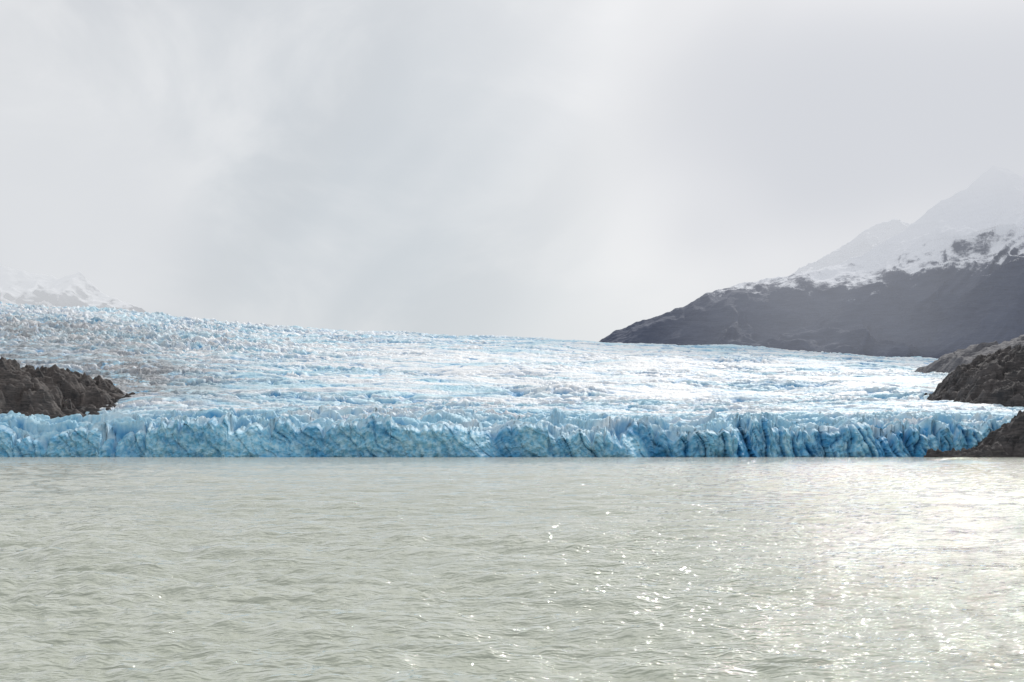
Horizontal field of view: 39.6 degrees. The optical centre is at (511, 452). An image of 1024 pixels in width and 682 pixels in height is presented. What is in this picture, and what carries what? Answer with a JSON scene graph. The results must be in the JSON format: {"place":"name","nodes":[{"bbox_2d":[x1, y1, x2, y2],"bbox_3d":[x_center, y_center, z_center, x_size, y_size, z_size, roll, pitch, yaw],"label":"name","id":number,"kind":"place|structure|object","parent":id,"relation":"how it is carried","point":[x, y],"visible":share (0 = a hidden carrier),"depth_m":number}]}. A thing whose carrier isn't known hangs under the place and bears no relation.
{"place":"outdoors","nodes":[
{"label":"outdoors","id":0,"kind":"place"},
{"bbox_2d":[0,266,145,312],"bbox_3d":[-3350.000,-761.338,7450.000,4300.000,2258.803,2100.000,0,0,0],"label":"snowy mountain","id":1,"kind":"structure","parent":0,"point":[78,288],"depth_m":7835.35},
{"bbox_2d":[0,457,1023,681],"bbox_3d":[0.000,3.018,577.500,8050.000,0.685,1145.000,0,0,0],"label":"lake water","id":2,"kind":"structure","parent":0,"point":[511,569],"depth_m":36.29},
{"bbox_2d":[0,301,1023,456],"bbox_3d":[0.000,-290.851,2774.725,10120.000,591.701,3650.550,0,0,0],"label":"glacier","id":3,"kind":"object","parent":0,"point":[206,387],"visible":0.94,"depth_m":1341.62},
{"bbox_2d":[0,0,1023,341],"label":"sky","id":4,"kind":"structure","parent":0,"point":[588,170]},
{"bbox_2d":[599,165,1023,358],"bbox_3d":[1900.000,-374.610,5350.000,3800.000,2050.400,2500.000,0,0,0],"label":"mountain","id":5,"kind":"structure","parent":0,"point":[940,278],"depth_m":5598.77},
{"bbox_2d":[791,218,909,274],"bbox_3d":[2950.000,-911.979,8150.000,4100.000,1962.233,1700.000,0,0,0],"label":"snowy mountain","id":6,"kind":"structure","parent":0,"point":[865,241],"depth_m":8415.35},
{"bbox_2d":[914,335,1023,372],"bbox_3d":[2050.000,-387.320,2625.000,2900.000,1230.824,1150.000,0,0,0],"label":"moraine slope","id":7,"kind":"structure","parent":0,"point":[949,363],"depth_m":2437.25},
{"label":"ground","id":8,"kind":"structure","parent":0,"visible":0},
{"bbox_2d":[0,356,134,418],"bbox_3d":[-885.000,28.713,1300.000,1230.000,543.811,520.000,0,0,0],"label":"rock outcrop","id":9,"kind":"object","parent":8,"relation":"on","point":[53,391],"visible":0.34,"depth_m":1174.65},
{"bbox_2d":[923,344,1023,406],"bbox_3d":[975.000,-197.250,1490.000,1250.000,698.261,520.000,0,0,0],"label":"rock outcrop","id":10,"kind":"object","parent":8,"relation":"on","point":[997,377],"visible":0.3,"depth_m":1337.52},
{"bbox_2d":[924,410,1023,456],"bbox_3d":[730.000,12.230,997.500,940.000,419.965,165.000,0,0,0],"label":"rock outcrop","id":11,"kind":"object","parent":8,"relation":"on","point":[1005,440],"visible":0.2,"depth_m":947.82}
]}

